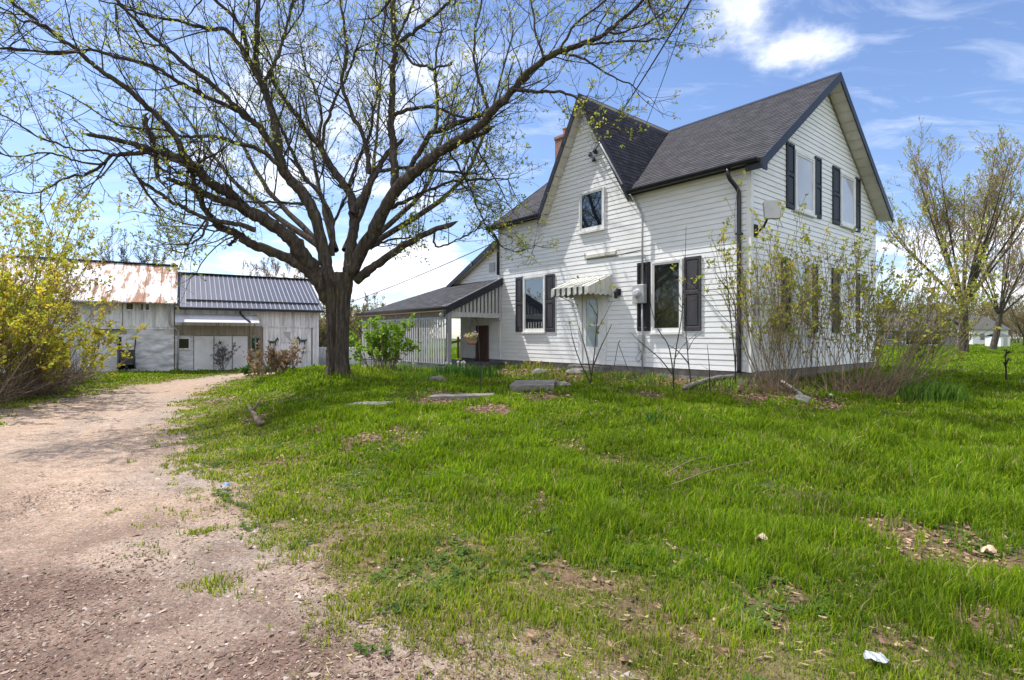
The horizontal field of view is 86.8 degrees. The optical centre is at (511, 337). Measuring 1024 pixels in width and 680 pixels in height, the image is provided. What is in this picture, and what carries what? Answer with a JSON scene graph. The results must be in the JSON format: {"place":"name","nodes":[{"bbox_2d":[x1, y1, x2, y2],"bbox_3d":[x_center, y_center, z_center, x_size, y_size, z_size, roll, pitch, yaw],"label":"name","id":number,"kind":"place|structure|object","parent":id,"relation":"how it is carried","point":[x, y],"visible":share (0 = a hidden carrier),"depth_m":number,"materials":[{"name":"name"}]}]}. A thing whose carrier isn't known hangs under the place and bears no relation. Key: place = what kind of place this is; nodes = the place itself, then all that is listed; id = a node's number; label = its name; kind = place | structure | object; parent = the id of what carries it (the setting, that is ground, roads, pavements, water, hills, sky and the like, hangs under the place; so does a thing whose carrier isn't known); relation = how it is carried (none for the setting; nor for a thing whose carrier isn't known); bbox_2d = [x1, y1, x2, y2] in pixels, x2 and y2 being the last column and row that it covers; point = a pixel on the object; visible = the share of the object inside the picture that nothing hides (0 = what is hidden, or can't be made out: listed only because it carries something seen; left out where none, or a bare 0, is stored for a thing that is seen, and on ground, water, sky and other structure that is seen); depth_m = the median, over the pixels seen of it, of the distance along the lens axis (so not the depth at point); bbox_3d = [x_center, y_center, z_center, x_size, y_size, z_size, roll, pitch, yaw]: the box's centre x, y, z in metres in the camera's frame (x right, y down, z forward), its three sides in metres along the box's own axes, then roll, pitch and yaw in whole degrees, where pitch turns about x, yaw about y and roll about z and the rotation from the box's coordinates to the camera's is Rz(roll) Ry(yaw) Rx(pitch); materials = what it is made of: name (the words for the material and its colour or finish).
{"place":"outdoors","nodes":[
{"label":"outdoors","id":0,"kind":"place"},
{"bbox_2d":[0,371,473,679],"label":"driveway","id":1,"kind":"structure","parent":0,"point":[51,464],"depth_m":3.82,"materials":[{"name":"beige gravel"}]},
{"bbox_2d":[0,472,547,679],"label":"wood chips","id":2,"kind":"object","parent":1,"relation":"on","point":[225,674],"visible":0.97,"depth_m":2.95,"materials":[{"name":"brown wood"}]},
{"bbox_2d":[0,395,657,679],"bbox_3d":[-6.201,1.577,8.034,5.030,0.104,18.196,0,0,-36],"label":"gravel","id":3,"kind":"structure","parent":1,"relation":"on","point":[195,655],"depth_m":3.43,"materials":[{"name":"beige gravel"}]},
{"bbox_2d":[0,338,1023,679],"bbox_3d":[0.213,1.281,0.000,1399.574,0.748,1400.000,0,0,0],"label":"lawn","id":4,"kind":"structure","parent":0,"point":[622,604],"depth_m":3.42,"materials":[{"name":"plant"}]},
{"bbox_2d":[0,222,121,372],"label":"yellow scrub","id":5,"kind":"object","parent":4,"relation":"on","point":[73,319],"visible":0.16,"depth_m":17.68,"materials":[{"name":"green plant"}]},
{"bbox_2d":[0,345,123,409],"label":"brush pile","id":6,"kind":"object","parent":4,"relation":"on","point":[45,386],"visible":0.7,"depth_m":14.51,"materials":[{"name":"plant"}]},
{"bbox_2d":[0,136,148,393],"bbox_3d":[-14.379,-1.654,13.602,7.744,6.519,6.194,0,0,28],"label":"yellow scrub","id":7,"kind":"object","parent":4,"relation":"on","point":[22,297],"visible":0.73,"depth_m":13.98,"materials":[{"name":"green plant"}]},
{"bbox_2d":[0,284,148,395],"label":"yellow scrub","id":8,"kind":"object","parent":4,"relation":"on","point":[65,353],"visible":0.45,"depth_m":15.32,"materials":[{"name":"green plant"}]},
{"bbox_2d":[77,225,169,263],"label":"tree","id":9,"kind":"object","parent":4,"relation":"on","point":[122,252],"visible":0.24,"depth_m":47.01,"materials":[{"name":"brown plant"}]},
{"bbox_2d":[116,337,135,370],"bbox_3d":[-16.535,0.776,23.213,0.730,1.583,0.734,0,0,-37],"label":"wheelbarrow","id":10,"kind":"object","parent":4,"relation":"on","point":[130,364],"visible":0.77,"depth_m":23.20,"materials":[{"name":"black metal"}]},
{"bbox_2d":[119,244,158,262],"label":"tree","id":11,"kind":"object","parent":4,"relation":"on","point":[138,253],"visible":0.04,"depth_m":50.08,"materials":[{"name":"brown plant"}]},
{"bbox_2d":[0,254,323,372],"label":"barn","id":12,"kind":"structure","parent":4,"relation":"on","point":[245,312],"depth_m":25.32,"materials":[{"name":"grey paint"}]},
{"bbox_2d":[95,334,125,372],"bbox_3d":[-17.278,0.739,23.320,1.079,1.726,0.050,0,0,-31],"label":"plank door","id":13,"kind":"structure","parent":12,"relation":"in","point":[112,361],"depth_m":23.27,"materials":[{"name":"white wood"}]},
{"bbox_2d":[125,303,134,310],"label":"window","id":14,"kind":"structure","parent":12,"relation":"in","point":[128,306],"depth_m":23.65,"materials":[{"name":"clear glass"}]},
{"bbox_2d":[139,303,144,310],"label":"window","id":15,"kind":"structure","parent":12,"relation":"in","point":[141,305],"depth_m":23.88,"materials":[{"name":"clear glass"}]},
{"bbox_2d":[144,303,150,310],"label":"window","id":16,"kind":"structure","parent":12,"relation":"in","point":[147,307],"depth_m":24.00,"materials":[{"name":"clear glass"}]},
{"bbox_2d":[179,337,189,349],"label":"window","id":17,"kind":"structure","parent":12,"relation":"in","point":[184,342],"depth_m":24.72,"materials":[{"name":"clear glass"}]},
{"bbox_2d":[194,336,247,369],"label":"double doors","id":18,"kind":"structure","parent":12,"relation":"in","point":[203,345],"depth_m":25.39,"materials":[{"name":"white wood"}]},
{"bbox_2d":[250,337,260,367],"bbox_3d":[-12.440,0.788,26.262,0.534,1.629,0.070,0,0,-31],"label":"door","id":19,"kind":"structure","parent":12,"relation":"in","point":[253,345],"depth_m":26.23,"materials":[{"name":"white paint"}]},
{"bbox_2d":[262,326,311,367],"bbox_3d":[-11.190,0.511,27.002,2.341,2.141,0.102,0,0,-31],"label":"sliding door","id":20,"kind":"structure","parent":12,"relation":"in","point":[279,336],"depth_m":27.02,"materials":[{"name":"grey paint"}]},
{"bbox_2d":[210,341,240,370],"bbox_3d":[-13.378,0.735,25.137,1.359,1.731,1.084,0,0,30],"label":"shrub","id":21,"kind":"object","parent":4,"relation":"on","point":[223,350],"visible":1,"depth_m":25.19,"materials":[{"name":"grey plant"}]},
{"bbox_2d":[234,363,277,375],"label":"perennials","id":22,"kind":"object","parent":4,"relation":"on","point":[244,370],"visible":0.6,"depth_m":22.38,"materials":[{"name":"green plant"}]},
{"bbox_2d":[247,396,265,426],"bbox_3d":[-4.559,1.302,9.690,0.211,0.446,1.354,0,0,-32],"label":"driftwood","id":23,"kind":"object","parent":4,"relation":"on","point":[258,421],"visible":1,"depth_m":9.57,"materials":[{"name":"grey wood"}]},
{"bbox_2d":[243,337,305,381],"bbox_3d":[-7.089,0.670,15.872,1.620,1.397,1.572,0,0,-43],"label":"hydrangea","id":24,"kind":"object","parent":4,"relation":"on","point":[278,360],"visible":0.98,"depth_m":15.80,"materials":[{"name":"brown plant"}]},
{"bbox_2d":[242,250,311,278],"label":"tree","id":25,"kind":"object","parent":4,"relation":"on","point":[266,272],"visible":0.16,"depth_m":50.42,"materials":[{"name":"brown plant"}]},
{"bbox_2d":[319,313,325,346],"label":"tree","id":26,"kind":"object","parent":4,"relation":"on","point":[322,332],"visible":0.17,"depth_m":45.87,"materials":[{"name":"green plant"}]},
{"bbox_2d":[321,299,360,333],"bbox_3d":[-12.483,-0.473,39.767,2.963,4.679,2.959,0,0,-26],"label":"tree","id":27,"kind":"object","parent":4,"relation":"on","point":[351,325],"visible":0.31,"depth_m":40.00,"materials":[{"name":"green plant"}]},
{"bbox_2d":[319,347,372,365],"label":"wall","id":28,"kind":"structure","parent":4,"relation":"on","point":[322,355],"depth_m":28.71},
{"bbox_2d":[0,0,726,378],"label":"maple tree","id":29,"kind":"object","parent":4,"relation":"on","point":[334,290],"visible":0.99,"depth_m":13.25,"materials":[{"name":"brown plant"}]},
{"bbox_2d":[350,292,385,342],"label":"tree","id":30,"kind":"object","parent":4,"relation":"on","point":[367,304],"visible":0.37,"depth_m":49.91,"materials":[{"name":"green plant"}]},
{"bbox_2d":[347,401,392,406],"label":"stone path","id":31,"kind":"structure","parent":4,"relation":"on","point":[376,402],"depth_m":10.30,"materials":[{"name":"grey stone"}]},
{"bbox_2d":[349,313,421,369],"bbox_3d":[-4.088,0.163,17.158,2.232,1.956,2.019,0,0,-29],"label":"green shrub","id":32,"kind":"object","parent":4,"relation":"on","point":[381,342],"visible":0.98,"depth_m":17.04,"materials":[{"name":"green plant"}]},
{"bbox_2d":[392,360,427,371],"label":"daffodils","id":33,"kind":"object","parent":4,"relation":"on","point":[404,367],"visible":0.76,"depth_m":16.05,"materials":[{"name":"green plant"}]},
{"bbox_2d":[395,320,430,352],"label":"tree","id":34,"kind":"object","parent":4,"relation":"on","point":[418,330],"visible":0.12,"depth_m":53.94,"materials":[{"name":"plant"}]},
{"bbox_2d":[399,369,443,381],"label":"perennials","id":35,"kind":"object","parent":4,"relation":"on","point":[423,377],"visible":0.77,"depth_m":13.91,"materials":[{"name":"green plant"}]},
{"bbox_2d":[428,376,445,381],"bbox_3d":[-1.907,1.097,13.804,0.594,0.247,0.383,0,0,27],"label":"rock","id":36,"kind":"object","parent":4,"relation":"on","point":[438,377],"visible":0.45,"depth_m":13.69,"materials":[{"name":"grey stone"}]},
{"bbox_2d":[432,362,467,374],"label":"daffodils","id":37,"kind":"object","parent":4,"relation":"on","point":[440,368],"visible":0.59,"depth_m":15.12,"materials":[{"name":"green plant"}]},
{"bbox_2d":[437,361,481,375],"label":"daffodils","id":38,"kind":"object","parent":4,"relation":"on","point":[462,370],"visible":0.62,"depth_m":14.89,"materials":[{"name":"green plant"}]},
{"bbox_2d":[429,393,493,399],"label":"stone path","id":39,"kind":"structure","parent":4,"relation":"on","point":[452,396],"depth_m":11.04,"materials":[{"name":"grey stone"}]},
{"bbox_2d":[472,318,480,387],"bbox_3d":[-0.765,0.447,11.670,0.224,1.713,0.018,0,0,0],"label":"plant hook","id":40,"kind":"object","parent":4,"relation":"on","point":[479,352],"visible":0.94,"depth_m":11.66,"materials":[{"name":"black metal"}]},
{"bbox_2d":[460,322,478,344],"bbox_3d":[-0.868,-0.093,11.654,0.454,0.501,0.382,0,0,-38],"label":"hanging basket","id":41,"kind":"object","parent":40,"relation":"hanging from","point":[469,335],"visible":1,"depth_m":11.60,"materials":[{"name":"brown wicker"}]},
{"bbox_2d":[452,363,513,379],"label":"daffodils","id":42,"kind":"object","parent":4,"relation":"on","point":[475,373],"visible":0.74,"depth_m":14.26,"materials":[{"name":"green plant"}]},
{"bbox_2d":[509,380,555,391],"bbox_3d":[0.510,1.217,12.513,1.134,0.350,1.488,0,0,0],"label":"concrete step","id":43,"kind":"object","parent":4,"relation":"on","point":[518,385],"visible":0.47,"depth_m":11.95,"materials":[{"name":"grey concrete"}]},
{"bbox_2d":[505,360,559,371],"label":"perennials","id":44,"kind":"object","parent":4,"relation":"on","point":[533,366],"visible":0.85,"depth_m":16.82,"materials":[{"name":"green plant"}]},
{"bbox_2d":[532,368,546,374],"bbox_3d":[0.764,1.016,15.405,0.430,0.279,0.448,0,0,-18],"label":"rock","id":45,"kind":"object","parent":4,"relation":"on","point":[536,370],"visible":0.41,"depth_m":15.31,"materials":[{"name":"grey stone"}]},
{"bbox_2d":[550,369,567,375],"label":"weed","id":46,"kind":"object","parent":4,"relation":"on","point":[557,372],"visible":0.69,"depth_m":14.86,"materials":[{"name":"green plant"}]},
{"bbox_2d":[555,381,570,385],"bbox_3d":[1.193,1.110,12.777,0.323,0.158,0.470,0,0,-26],"label":"rock","id":47,"kind":"object","parent":4,"relation":"on","point":[560,383],"visible":0.66,"depth_m":12.61,"materials":[{"name":"grey stone"}]},
{"bbox_2d":[566,368,588,374],"bbox_3d":[1.903,0.992,15.246,0.823,0.259,0.542,0,0,-40],"label":"rock","id":48,"kind":"object","parent":4,"relation":"on","point":[569,371],"visible":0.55,"depth_m":15.04,"materials":[{"name":"grey stone"}]},
{"bbox_2d":[567,276,615,383],"bbox_3d":[1.860,-0.155,12.538,1.148,2.584,0.602,0,0,0],"label":"sapling","id":49,"kind":"object","parent":4,"relation":"on","point":[597,332],"visible":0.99,"depth_m":12.60,"materials":[{"name":"brown plant"}]},
{"bbox_2d":[163,365,1023,679],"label":"fallen leaves","id":50,"kind":"object","parent":4,"relation":"on","point":[825,401],"visible":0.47,"depth_m":4.39,"materials":[{"name":"brown plant"}]},
{"bbox_2d":[178,373,1023,679],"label":"ground cover","id":51,"kind":"object","parent":4,"relation":"on","point":[526,557],"visible":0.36,"depth_m":3.75,"materials":[{"name":"green plant"}]},
{"bbox_2d":[612,341,628,374],"bbox_3d":[2.803,0.533,13.861,0.472,0.910,0.024,0,0,0],"label":"wire frame","id":52,"kind":"object","parent":4,"relation":"on","point":[615,358],"visible":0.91,"depth_m":13.86,"materials":[{"name":"black metal"}]},
{"bbox_2d":[356,72,892,384],"bbox_3d":[2.870,-3.259,19.650,10.897,9.560,16.067,0,0,-40],"label":"farmhouse","id":53,"kind":"object","parent":4,"relation":"on","point":[661,200],"visible":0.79,"depth_m":14.92,"materials":[{"name":"white plastic"}]},
{"bbox_2d":[325,243,490,310],"bbox_3d":[-8.192,-3.010,32.998,20.411,3.237,0.040,0,0,43],"label":"overhead wire","id":54,"kind":"object","parent":53,"relation":"attached to","point":[423,273],"visible":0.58,"depth_m":29.77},
{"bbox_2d":[469,311,485,321],"bbox_3d":[-1.273,-0.761,19.885,0.084,0.375,0.980,0,0,-40],"label":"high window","id":55,"kind":"structure","parent":53,"relation":"in","point":[479,319],"depth_m":19.85,"materials":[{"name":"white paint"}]},
{"bbox_2d":[476,325,488,360],"bbox_3d":[-1.081,0.214,19.653,0.063,1.285,0.700,0,0,-40],"label":"cellar door","id":56,"kind":"structure","parent":53,"relation":"in","point":[483,330],"depth_m":19.57,"materials":[{"name":"brown wood"}]},
{"bbox_2d":[522,275,545,333],"bbox_3d":[0.699,-1.051,17.486,0.084,1.855,1.090,0,0,-40],"label":"window","id":57,"kind":"structure","parent":53,"relation":"in","point":[533,286],"depth_m":17.49,"materials":[{"name":"glass"}]},
{"bbox_2d":[578,186,605,234],"bbox_3d":[2.282,-3.637,15.584,0.084,1.225,1.000,0,0,-40],"label":"window","id":58,"kind":"structure","parent":53,"relation":"in","point":[591,202],"depth_m":15.58,"materials":[{"name":"glass"}]},
{"bbox_2d":[583,294,600,364],"bbox_3d":[2.286,-0.229,15.553,0.115,2.000,0.750,0,0,-40],"label":"door","id":59,"kind":"structure","parent":53,"relation":"in","point":[589,333],"depth_m":15.59,"materials":[{"name":"white paint"}]},
{"bbox_2d":[593,0,691,151],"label":"overhead wire","id":60,"kind":"object","parent":53,"relation":"attached to","point":[652,62],"visible":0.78,"depth_m":9.05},
{"bbox_2d":[621,4,689,179],"bbox_3d":[2.685,-4.450,10.821,0.011,0.572,7.057,0,0,4],"label":"overhead wire","id":61,"kind":"object","parent":53,"relation":"attached to","point":[660,86],"visible":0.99,"depth_m":9.38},
{"bbox_2d":[649,258,683,333],"bbox_3d":[3.888,-1.011,13.653,0.084,1.875,0.960,0,0,-40],"label":"window","id":62,"kind":"structure","parent":53,"relation":"in","point":[668,322],"depth_m":13.67,"materials":[{"name":"glass"}]},
{"bbox_2d":[790,260,811,334],"bbox_3d":[7.314,-0.981,13.636,1.220,1.855,0.084,0,0,-40],"label":"window","id":63,"kind":"structure","parent":53,"relation":"in","point":[800,265],"depth_m":13.60,"materials":[{"name":"grey glass"}]},
{"bbox_2d":[794,150,816,217],"bbox_3d":[7.474,-3.886,13.775,1.180,1.525,0.084,0,0,-40],"label":"window","id":64,"kind":"structure","parent":53,"relation":"in","point":[804,164],"depth_m":13.79,"materials":[{"name":"white glass"}]},
{"bbox_2d":[839,271,855,334],"bbox_3d":[9.722,-0.981,15.647,1.210,1.815,0.084,0,0,-40],"label":"window","id":65,"kind":"structure","parent":53,"relation":"in","point":[852,274],"depth_m":15.63,"materials":[{"name":"grey glass"}]},
{"bbox_2d":[840,172,856,230],"bbox_3d":[9.745,-3.921,15.666,1.150,1.535,0.084,0,0,-40],"label":"window","id":66,"kind":"structure","parent":53,"relation":"in","point":[847,183],"depth_m":15.68,"materials":[{"name":"white glass"}]},
{"bbox_2d":[594,370,679,384],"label":"perennials","id":67,"kind":"object","parent":4,"relation":"on","point":[627,377],"visible":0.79,"depth_m":13.07,"materials":[{"name":"green plant"}]},
{"bbox_2d":[635,376,658,384],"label":"weed","id":68,"kind":"object","parent":4,"relation":"on","point":[649,379],"visible":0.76,"depth_m":12.60,"materials":[{"name":"green plant"}]},
{"bbox_2d":[635,411,666,423],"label":"perennials","id":69,"kind":"object","parent":4,"relation":"on","point":[658,415],"visible":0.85,"depth_m":8.62,"materials":[{"name":"green plant"}]},
{"bbox_2d":[630,238,708,388],"bbox_3d":[3.488,-0.628,11.753,1.850,3.588,0.459,0,0,0],"label":"sapling","id":70,"kind":"object","parent":4,"relation":"on","point":[693,281],"visible":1,"depth_m":11.69,"materials":[{"name":"brown plant"}]},
{"bbox_2d":[669,275,700,388],"bbox_3d":[3.787,-0.116,11.808,0.673,2.536,0.262,0,0,-10],"label":"sapling","id":71,"kind":"object","parent":4,"relation":"on","point":[686,340],"visible":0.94,"depth_m":11.83,"materials":[{"name":"brown plant"}]},
{"bbox_2d":[666,455,713,472],"bbox_3d":[2.008,1.431,6.118,0.818,0.113,0.036,0,0,-33],"label":"stick","id":72,"kind":"object","parent":4,"relation":"on","point":[687,462],"visible":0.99,"depth_m":6.10,"materials":[{"name":"wood"}]},
{"bbox_2d":[690,385,718,393],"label":"weed","id":73,"kind":"object","parent":4,"relation":"on","point":[704,390],"visible":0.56,"depth_m":11.27,"materials":[{"name":"green plant"}]},
{"bbox_2d":[701,345,710,391],"bbox_3d":[3.962,0.695,10.956,0.386,1.102,0.132,0,0,-41],"label":"stake","id":74,"kind":"object","parent":4,"relation":"on","point":[709,371],"visible":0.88,"depth_m":10.98,"materials":[{"name":"wood"}]},
{"bbox_2d":[682,374,734,390],"bbox_3d":[4.327,0.987,11.893,1.324,0.326,0.136,0,0,-18],"label":"fallen pole","id":75,"kind":"object","parent":4,"relation":"on","point":[699,382],"visible":0.83,"depth_m":11.84,"materials":[{"name":"grey wood"}]},
{"bbox_2d":[672,461,754,484],"bbox_3d":[2.177,1.449,5.819,1.231,0.122,0.041,0,0,-27],"label":"stick","id":76,"kind":"object","parent":4,"relation":"on","point":[709,470],"visible":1,"depth_m":5.78,"materials":[{"name":"brown wood"}]},
{"bbox_2d":[672,374,765,395],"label":"perennials","id":77,"kind":"object","parent":4,"relation":"on","point":[724,383],"visible":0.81,"depth_m":11.65,"materials":[{"name":"green plant"}]},
{"bbox_2d":[704,225,737,386],"bbox_3d":[4.473,-0.675,11.433,0.832,3.437,0.314,0,0,-18],"label":"sapling","id":78,"kind":"object","parent":4,"relation":"on","point":[707,291],"visible":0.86,"depth_m":11.40,"materials":[{"name":"brown plant"}]},
{"bbox_2d":[738,385,761,392],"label":"weed","id":79,"kind":"object","parent":4,"relation":"on","point":[754,391],"visible":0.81,"depth_m":10.97,"materials":[{"name":"green plant"}]},
{"bbox_2d":[756,533,767,539],"bbox_3d":[1.907,1.523,4.133,0.090,0.060,0.106,0,0,0],"label":"paper scrap","id":80,"kind":"object","parent":4,"relation":"on","point":[759,535],"visible":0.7,"depth_m":4.11,"materials":[{"name":"white paper"}]},
{"bbox_2d":[702,169,857,392],"bbox_3d":[5.247,-1.062,11.200,2.543,4.453,2.419,0,0,0],"label":"lilac bush","id":81,"kind":"object","parent":4,"relation":"on","point":[775,321],"visible":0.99,"depth_m":10.95,"materials":[{"name":"green plant"}]},
{"bbox_2d":[734,364,826,396],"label":"dead stalks","id":82,"kind":"object","parent":4,"relation":"on","point":[774,387],"visible":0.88,"depth_m":10.94,"materials":[{"name":"brown plant"}]},
{"bbox_2d":[793,394,811,404],"bbox_3d":[5.505,1.182,10.231,0.334,0.211,0.499,0,0,20],"label":"rock","id":83,"kind":"object","parent":4,"relation":"on","point":[804,398],"visible":0.56,"depth_m":10.10,"materials":[{"name":"grey stone"}]},
{"bbox_2d":[755,230,915,381],"bbox_3d":[7.131,-0.656,12.995,3.827,3.535,2.360,0,0,0],"label":"lilac bush","id":84,"kind":"object","parent":4,"relation":"on","point":[811,337],"visible":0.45,"depth_m":12.62,"materials":[{"name":"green plant"}]},
{"bbox_2d":[670,194,1023,399],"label":"lilac bush","id":85,"kind":"object","parent":4,"relation":"on","point":[884,319],"visible":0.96,"depth_m":10.94,"materials":[{"name":"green plant"}]},
{"bbox_2d":[863,650,888,662],"bbox_3d":[1.736,1.522,2.579,0.100,0.025,0.090,0,0,0],"label":"wrapper","id":86,"kind":"object","parent":4,"relation":"on","point":[875,656],"visible":1,"depth_m":2.58,"materials":[{"name":"white paper"}]},
{"bbox_2d":[811,362,946,398],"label":"dead stalks","id":87,"kind":"object","parent":4,"relation":"on","point":[868,389],"visible":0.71,"depth_m":10.92,"materials":[{"name":"brown plant"}]},
{"bbox_2d":[786,242,1002,385],"bbox_3d":[8.696,-0.509,12.394,4.641,3.418,2.374,0,0,0],"label":"lilac bush","id":88,"kind":"object","parent":4,"relation":"on","point":[925,289],"visible":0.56,"depth_m":12.20,"materials":[{"name":"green plant"}]},
{"bbox_2d":[889,290,928,312],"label":"tree","id":89,"kind":"object","parent":4,"relation":"on","point":[922,310],"visible":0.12,"depth_m":80.40,"materials":[{"name":"green plant"}]},
{"bbox_2d":[876,313,957,345],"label":"bungalow","id":90,"kind":"object","parent":4,"relation":"on","point":[908,338],"visible":0.21,"depth_m":62.31,"materials":[{"name":"white paint"}]},
{"bbox_2d":[884,333,895,339],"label":"window","id":91,"kind":"structure","parent":90,"relation":"in","point":[891,334],"depth_m":62.36,"materials":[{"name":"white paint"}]},
{"bbox_2d":[905,331,941,344],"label":"window","id":92,"kind":"structure","parent":90,"relation":"in","point":[906,332],"depth_m":61.99,"materials":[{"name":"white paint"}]},
{"bbox_2d":[877,336,977,394],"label":"bent stems","id":93,"kind":"object","parent":4,"relation":"on","point":[897,367],"visible":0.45,"depth_m":11.68,"materials":[{"name":"brown plant"}]},
{"bbox_2d":[887,378,1000,404],"bbox_3d":[7.995,1.021,10.102,1.510,0.519,1.392,0,0,-23],"label":"grass tussock","id":94,"kind":"object","parent":4,"relation":"on","point":[930,390],"depth_m":10.04,"materials":[{"name":"green plant"}]},
{"bbox_2d":[876,116,1023,352],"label":"tree","id":95,"kind":"object","parent":4,"relation":"on","point":[948,223],"visible":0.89,"depth_m":35.75,"materials":[{"name":"green plant"}]},
{"bbox_2d":[936,293,995,316],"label":"tree","id":96,"kind":"object","parent":4,"relation":"on","point":[977,308],"visible":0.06,"depth_m":95.80,"materials":[{"name":"green plant"}]},
{"bbox_2d":[945,315,1013,343],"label":"cottage","id":97,"kind":"structure","parent":4,"relation":"on","point":[981,330],"depth_m":74.03,"materials":[{"name":"white paint"}]},
{"bbox_2d":[945,196,1023,349],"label":"tree","id":98,"kind":"object","parent":4,"relation":"on","point":[1016,277],"visible":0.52,"depth_m":44.23,"materials":[{"name":"green plant"}]},
{"bbox_2d":[980,545,996,552],"bbox_3d":[3.432,1.522,3.894,0.090,0.061,0.084,0,0,0],"label":"paper scrap","id":99,"kind":"object","parent":4,"relation":"on","point":[988,548],"visible":1,"depth_m":3.88,"materials":[{"name":"white paper"}]},
{"bbox_2d":[985,333,1009,346],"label":"shed","id":100,"kind":"structure","parent":4,"relation":"on","point":[1004,339],"depth_m":58.10,"materials":[{"name":"white paint"}]},
{"bbox_2d":[980,292,1023,345],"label":"tree","id":101,"kind":"object","parent":4,"relation":"on","point":[1016,318],"visible":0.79,"depth_m":60.14,"materials":[{"name":"grey plant"}]},
{"bbox_2d":[1003,348,1015,380],"bbox_3d":[12.493,0.669,13.554,0.340,0.989,0.212,0,0,0],"label":"dead stalk","id":102,"kind":"object","parent":4,"relation":"on","point":[1008,359],"visible":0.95,"depth_m":13.57,"materials":[{"name":"plant"}]},
{"bbox_2d":[0,0,1023,338],"label":"sky","id":103,"kind":"structure","parent":0,"point":[957,66],"materials":[{"name":"blue"}]},
{"bbox_2d":[319,287,1023,348],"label":"woodland","id":104,"kind":"object","parent":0,"point":[975,308],"depth_m":90.37,"materials":[{"name":"green plant"}]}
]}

